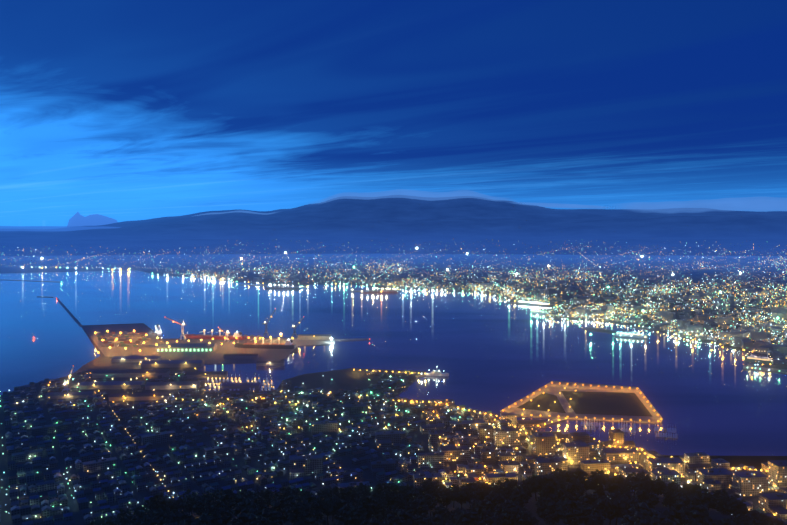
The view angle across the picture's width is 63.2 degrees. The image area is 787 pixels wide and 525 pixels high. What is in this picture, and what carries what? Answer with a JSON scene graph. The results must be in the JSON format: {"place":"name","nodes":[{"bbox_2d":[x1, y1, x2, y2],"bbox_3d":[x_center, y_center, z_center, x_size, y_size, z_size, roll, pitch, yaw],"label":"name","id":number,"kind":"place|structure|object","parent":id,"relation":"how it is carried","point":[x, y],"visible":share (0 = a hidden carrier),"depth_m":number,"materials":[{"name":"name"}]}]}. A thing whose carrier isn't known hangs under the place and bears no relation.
{"place":"outdoors","nodes":[
{"label":"outdoors","id":0,"kind":"place"},
{"bbox_2d":[0,226,120,231],"bbox_3d":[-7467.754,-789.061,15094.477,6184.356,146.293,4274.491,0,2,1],"label":"cloud","id":1,"kind":"structure","parent":0,"point":[39,228],"depth_m":13862.95,"materials":[{"name":"blue"}]},
{"bbox_2d":[67,212,117,225],"bbox_3d":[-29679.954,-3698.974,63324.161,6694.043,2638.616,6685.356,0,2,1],"label":"mountain","id":2,"kind":"structure","parent":0,"point":[77,219],"depth_m":62358.02,"materials":[{"name":"blue stone"}]},
{"bbox_2d":[195,210,271,215],"bbox_3d":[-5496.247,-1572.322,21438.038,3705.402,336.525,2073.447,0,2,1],"label":"cloud","id":3,"kind":"structure","parent":0,"point":[242,211],"depth_m":20713.27,"materials":[{"name":"blue"}]},
{"bbox_2d":[0,270,786,455],"bbox_3d":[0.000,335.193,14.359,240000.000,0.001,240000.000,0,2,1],"label":"sea","id":4,"kind":"structure","parent":0,"point":[494,355],"depth_m":1910.53,"materials":[{"name":"blue liquid"}]},
{"bbox_2d":[0,272,786,439],"bbox_3d":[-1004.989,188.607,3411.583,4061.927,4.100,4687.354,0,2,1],"label":"harbour works","id":5,"kind":"structure","parent":4,"relation":"on","point":[617,403],"depth_m":1279.92,"materials":[{"name":"brown"}]},
{"bbox_2d":[32,279,772,437],"bbox_3d":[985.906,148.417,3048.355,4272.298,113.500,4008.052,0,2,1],"label":"ships","id":6,"kind":"structure","parent":4,"relation":"on","point":[288,344],"depth_m":1888.91,"materials":[{"name":"white metal"}]},
{"bbox_2d":[0,198,786,273],"bbox_3d":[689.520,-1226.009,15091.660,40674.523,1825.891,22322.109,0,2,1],"label":"mountain terrain","id":7,"kind":"structure","parent":0,"point":[371,225],"depth_m":11547.27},
{"bbox_2d":[0,239,786,518],"bbox_3d":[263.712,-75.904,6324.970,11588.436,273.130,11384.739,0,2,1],"label":"city lights","id":8,"kind":"object","parent":7,"relation":"on","point":[447,269],"visible":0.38,"depth_m":4119.47},
{"bbox_2d":[0,268,786,524],"bbox_3d":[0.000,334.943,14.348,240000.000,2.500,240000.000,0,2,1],"label":"ground","id":9,"kind":"structure","parent":0,"point":[351,379],"depth_m":1522.65,"materials":[{"name":"black"}]},
{"bbox_2d":[0,324,786,524],"bbox_3d":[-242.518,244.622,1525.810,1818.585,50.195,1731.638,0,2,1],"label":"town buildings","id":10,"kind":"structure","parent":9,"relation":"on","point":[711,476],"depth_m":1012.31,"materials":[{"name":"grey"}]},
{"bbox_2d":[64,284,775,515],"bbox_3d":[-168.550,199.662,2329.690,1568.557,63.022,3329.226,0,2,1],"label":"street lights","id":11,"kind":"object","parent":10,"relation":"on","point":[522,414],"visible":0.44,"depth_m":1250.01},
{"bbox_2d":[0,243,786,364],"bbox_3d":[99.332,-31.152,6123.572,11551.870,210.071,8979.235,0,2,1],"label":"town buildings","id":12,"kind":"structure","parent":9,"relation":"on","point":[759,344],"depth_m":3295.82,"materials":[{"name":"multicoloured"}]},
{"bbox_2d":[0,0,786,225],"label":"sky","id":13,"kind":"structure","parent":0,"point":[120,110],"materials":[{"name":"blue"}]},
{"bbox_2d":[323,189,501,202],"bbox_3d":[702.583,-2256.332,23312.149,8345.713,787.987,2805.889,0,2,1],"label":"cloud","id":14,"kind":"structure","parent":0,"point":[419,195],"depth_m":22026.53,"materials":[{"name":"blue"}]},
{"bbox_2d":[171,455,786,524],"bbox_3d":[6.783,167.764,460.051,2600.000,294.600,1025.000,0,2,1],"label":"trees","id":15,"kind":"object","parent":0,"point":[754,461],"depth_m":347.84,"materials":[{"name":"black"}]},
{"bbox_2d":[114,508,132,517],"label":"tree","id":16,"kind":"object","parent":15,"relation":"on","point":[122,510],"visible":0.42,"depth_m":429.61,"materials":[{"name":"black plant"}]},
{"bbox_2d":[126,508,136,524],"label":"tree","id":17,"kind":"object","parent":15,"relation":"on","point":[130,517],"visible":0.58,"depth_m":335.08,"materials":[{"name":"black plant"}]},
{"bbox_2d":[132,504,147,520],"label":"tree","id":18,"kind":"object","parent":15,"relation":"on","point":[139,514],"visible":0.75,"depth_m":405.93,"materials":[{"name":"black plant"}]},
{"bbox_2d":[144,492,169,509],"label":"tree","id":19,"kind":"object","parent":15,"relation":"on","point":[162,501],"visible":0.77,"depth_m":352.90,"materials":[{"name":"black plant"}]},
{"bbox_2d":[167,498,174,509],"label":"tree","id":20,"kind":"object","parent":15,"relation":"on","point":[171,504],"visible":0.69,"depth_m":427.89,"materials":[{"name":"black plant"}]},
{"bbox_2d":[164,519,187,524],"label":"tree","id":21,"kind":"object","parent":15,"relation":"on","point":[176,523],"visible":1,"depth_m":198.95,"materials":[{"name":"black plant"}]},
{"bbox_2d":[172,498,183,509],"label":"tree","id":22,"kind":"object","parent":15,"relation":"on","point":[178,501],"visible":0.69,"depth_m":393.49,"materials":[{"name":"black plant"}]},
{"bbox_2d":[177,489,197,503],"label":"tree","id":23,"kind":"object","parent":15,"relation":"on","point":[188,491],"visible":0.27,"depth_m":365.17,"materials":[{"name":"black plant"}]},
{"bbox_2d":[193,511,221,524],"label":"tree","id":24,"kind":"object","parent":15,"relation":"on","point":[206,517],"visible":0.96,"depth_m":217.94,"materials":[{"name":"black plant"}]},
{"bbox_2d":[218,490,232,501],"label":"tree","id":25,"kind":"object","parent":15,"relation":"on","point":[225,492],"visible":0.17,"depth_m":390.52,"materials":[{"name":"black plant"}]},
{"bbox_2d":[258,487,270,503],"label":"tree","id":26,"kind":"object","parent":15,"relation":"on","point":[267,497],"visible":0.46,"depth_m":343.27,"materials":[{"name":"black plant"}]},
{"bbox_2d":[276,486,298,500],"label":"tree","id":27,"kind":"object","parent":15,"relation":"on","point":[288,493],"visible":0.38,"depth_m":316.58,"materials":[{"name":"black plant"}]},
{"bbox_2d":[336,488,349,498],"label":"tree","id":28,"kind":"object","parent":15,"relation":"on","point":[341,494],"visible":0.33,"depth_m":396.16,"materials":[{"name":"black plant"}]},
{"bbox_2d":[343,487,356,502],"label":"tree","id":29,"kind":"object","parent":15,"relation":"on","point":[347,494],"visible":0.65,"depth_m":385.24,"materials":[{"name":"black plant"}]},
{"bbox_2d":[350,482,370,497],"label":"tree","id":30,"kind":"object","parent":15,"relation":"on","point":[360,488],"visible":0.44,"depth_m":348.46,"materials":[{"name":"black plant"}]},
{"bbox_2d":[373,482,384,496],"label":"tree","id":31,"kind":"object","parent":15,"relation":"on","point":[375,489],"visible":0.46,"depth_m":379.57,"materials":[{"name":"black plant"}]},
{"bbox_2d":[381,481,404,507],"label":"tree","id":32,"kind":"object","parent":15,"relation":"on","point":[394,488],"visible":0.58,"depth_m":340.64,"materials":[{"name":"black plant"}]},
{"bbox_2d":[395,483,407,506],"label":"tree","id":33,"kind":"object","parent":15,"relation":"on","point":[404,491],"visible":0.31,"depth_m":363.75,"materials":[{"name":"black plant"}]},
{"bbox_2d":[420,478,438,489],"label":"tree","id":34,"kind":"object","parent":15,"relation":"on","point":[428,481],"visible":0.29,"depth_m":413.91,"materials":[{"name":"black plant"}]},
{"bbox_2d":[432,480,441,492],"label":"tree","id":35,"kind":"object","parent":15,"relation":"on","point":[438,485],"visible":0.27,"depth_m":458.15,"materials":[{"name":"black plant"}]},
{"bbox_2d":[431,487,458,505],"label":"tree","id":36,"kind":"object","parent":15,"relation":"on","point":[445,493],"visible":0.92,"depth_m":308.47,"materials":[{"name":"black plant"}]},
{"bbox_2d":[449,484,459,507],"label":"tree","id":37,"kind":"object","parent":15,"relation":"on","point":[452,486],"visible":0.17,"depth_m":352.60,"materials":[{"name":"black plant"}]},
{"bbox_2d":[451,487,474,509],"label":"tree","id":38,"kind":"object","parent":15,"relation":"on","point":[465,493],"visible":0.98,"depth_m":314.00,"materials":[{"name":"black plant"}]},
{"bbox_2d":[461,482,476,502],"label":"tree","id":39,"kind":"object","parent":15,"relation":"on","point":[469,485],"visible":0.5,"depth_m":389.59,"materials":[{"name":"black plant"}]},
{"bbox_2d":[472,482,492,501],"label":"tree","id":40,"kind":"object","parent":15,"relation":"on","point":[482,486],"visible":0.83,"depth_m":331.92,"materials":[{"name":"black plant"}]},
{"bbox_2d":[484,479,496,505],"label":"tree","id":41,"kind":"object","parent":15,"relation":"on","point":[493,483],"visible":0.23,"depth_m":336.53,"materials":[{"name":"black plant"}]},
{"bbox_2d":[493,480,501,491],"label":"tree","id":42,"kind":"object","parent":15,"relation":"on","point":[499,483],"visible":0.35,"depth_m":371.21,"materials":[{"name":"black plant"}]},
{"bbox_2d":[503,477,523,490],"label":"tree","id":43,"kind":"object","parent":15,"relation":"on","point":[510,483],"visible":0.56,"depth_m":340.12,"materials":[{"name":"black plant"}]},
{"bbox_2d":[511,509,539,524],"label":"tree","id":44,"kind":"object","parent":15,"relation":"on","point":[523,517],"visible":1,"depth_m":208.77,"materials":[{"name":"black plant"}]},
{"bbox_2d":[524,472,542,500],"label":"tree","id":45,"kind":"object","parent":15,"relation":"on","point":[528,480],"visible":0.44,"depth_m":334.65,"materials":[{"name":"black plant"}]},
{"bbox_2d":[532,476,560,495],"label":"tree","id":46,"kind":"object","parent":15,"relation":"on","point":[546,480],"visible":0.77,"depth_m":305.24,"materials":[{"name":"black plant"}]},
{"bbox_2d":[553,468,566,481],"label":"tree","id":47,"kind":"object","parent":15,"relation":"on","point":[560,471],"visible":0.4,"depth_m":440.74,"materials":[{"name":"black plant"}]},
{"bbox_2d":[563,470,575,481],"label":"tree","id":48,"kind":"object","parent":15,"relation":"on","point":[567,475],"visible":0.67,"depth_m":368.92,"materials":[{"name":"black plant"}]},
{"bbox_2d":[570,468,587,489],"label":"tree","id":49,"kind":"object","parent":15,"relation":"on","point":[578,471],"visible":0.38,"depth_m":373.75,"materials":[{"name":"black plant"}]},
{"bbox_2d":[577,475,592,489],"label":"tree","id":50,"kind":"object","parent":15,"relation":"on","point":[585,482],"visible":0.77,"depth_m":331.17,"materials":[{"name":"black plant"}]},
{"bbox_2d":[588,472,607,488],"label":"tree","id":51,"kind":"object","parent":15,"relation":"on","point":[595,481],"visible":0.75,"depth_m":334.12,"materials":[{"name":"black plant"}]},
{"bbox_2d":[590,469,606,483],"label":"tree","id":52,"kind":"object","parent":15,"relation":"on","point":[598,471],"visible":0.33,"depth_m":441.91,"materials":[{"name":"black plant"}]},
{"bbox_2d":[598,472,610,481],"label":"tree","id":53,"kind":"object","parent":15,"relation":"on","point":[605,474],"visible":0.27,"depth_m":417.06,"materials":[{"name":"black plant"}]},
{"bbox_2d":[606,472,624,491],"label":"tree","id":54,"kind":"object","parent":15,"relation":"on","point":[614,480],"visible":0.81,"depth_m":306.36,"materials":[{"name":"black plant"}]},
{"bbox_2d":[612,475,631,494],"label":"tree","id":55,"kind":"object","parent":15,"relation":"on","point":[626,483],"visible":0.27,"depth_m":310.94,"materials":[{"name":"black plant"}]},
{"bbox_2d":[625,472,635,492],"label":"tree","id":56,"kind":"object","parent":15,"relation":"on","point":[629,476],"visible":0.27,"depth_m":417.19,"materials":[{"name":"black plant"}]},
{"bbox_2d":[627,475,640,494],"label":"tree","id":57,"kind":"object","parent":15,"relation":"on","point":[633,478],"visible":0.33,"depth_m":348.45,"materials":[{"name":"black plant"}]},
{"bbox_2d":[634,471,649,480],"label":"tree","id":58,"kind":"object","parent":15,"relation":"on","point":[642,473],"visible":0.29,"depth_m":380.11,"materials":[{"name":"black plant"}]},
{"bbox_2d":[636,475,655,492],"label":"tree","id":59,"kind":"object","parent":15,"relation":"on","point":[650,482],"visible":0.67,"depth_m":318.79,"materials":[{"name":"black plant"}]},
{"bbox_2d":[652,477,666,493],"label":"tree","id":60,"kind":"object","parent":15,"relation":"on","point":[660,486],"visible":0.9,"depth_m":335.99,"materials":[{"name":"black plant"}]},
{"bbox_2d":[662,484,675,507],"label":"tree","id":61,"kind":"object","parent":15,"relation":"on","point":[665,502],"visible":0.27,"depth_m":321.62,"materials":[{"name":"black plant"}]},
{"bbox_2d":[667,481,679,492],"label":"tree","id":62,"kind":"object","parent":15,"relation":"on","point":[673,483],"visible":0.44,"depth_m":400.13,"materials":[{"name":"black plant"}]},
{"bbox_2d":[650,506,701,524],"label":"tree","id":63,"kind":"object","parent":15,"relation":"on","point":[672,515],"visible":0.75,"depth_m":178.00,"materials":[{"name":"green plant"}]},
{"bbox_2d":[679,489,691,503],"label":"tree","id":64,"kind":"object","parent":15,"relation":"on","point":[686,492],"visible":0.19,"depth_m":317.65,"materials":[{"name":"green plant"}]},
{"bbox_2d":[669,496,706,521],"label":"tree","id":65,"kind":"object","parent":15,"relation":"on","point":[678,504],"visible":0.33,"depth_m":232.12,"materials":[{"name":"green plant"}]},
{"bbox_2d":[678,482,701,495],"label":"tree","id":66,"kind":"object","parent":15,"relation":"on","point":[686,485],"visible":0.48,"depth_m":352.83,"materials":[{"name":"green plant"}]},
{"bbox_2d":[674,506,712,524],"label":"tree","id":67,"kind":"object","parent":15,"relation":"on","point":[696,514],"visible":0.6,"depth_m":192.35,"materials":[{"name":"green plant"}]},
{"bbox_2d":[687,484,703,492],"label":"tree","id":68,"kind":"object","parent":15,"relation":"on","point":[693,489],"visible":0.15,"depth_m":382.54,"materials":[{"name":"green plant"}]},
{"bbox_2d":[694,488,715,504],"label":"tree","id":69,"kind":"object","parent":15,"relation":"on","point":[705,497],"visible":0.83,"depth_m":324.00,"materials":[{"name":"green plant"}]},
{"bbox_2d":[712,490,728,511],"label":"tree","id":70,"kind":"object","parent":15,"relation":"on","point":[718,492],"visible":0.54,"depth_m":394.42,"materials":[{"name":"green plant"}]},
{"bbox_2d":[715,493,730,514],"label":"tree","id":71,"kind":"object","parent":15,"relation":"on","point":[719,507],"visible":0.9,"depth_m":372.00,"materials":[{"name":"green plant"}]},
{"bbox_2d":[723,499,745,517],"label":"tree","id":72,"kind":"object","parent":15,"relation":"on","point":[733,504],"visible":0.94,"depth_m":303.82,"materials":[{"name":"green plant"}]},
{"bbox_2d":[728,495,747,517],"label":"tree","id":73,"kind":"object","parent":15,"relation":"on","point":[742,500],"visible":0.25,"depth_m":399.70,"materials":[{"name":"green plant"}]},
{"bbox_2d":[757,512,774,524],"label":"tree","id":74,"kind":"object","parent":15,"relation":"on","point":[767,518],"visible":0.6,"depth_m":323.76,"materials":[{"name":"green plant"}]},
{"bbox_2d":[516,202,611,208],"bbox_3d":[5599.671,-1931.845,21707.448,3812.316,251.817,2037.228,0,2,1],"label":"cloud","id":75,"kind":"structure","parent":0,"point":[553,205],"depth_m":21149.17,"materials":[{"name":"blue"}]},
{"bbox_2d":[605,197,786,212],"bbox_3d":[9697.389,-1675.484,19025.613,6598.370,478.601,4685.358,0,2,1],"label":"cloud","id":76,"kind":"structure","parent":0,"point":[762,204],"depth_m":17864.42,"materials":[{"name":"blue"}]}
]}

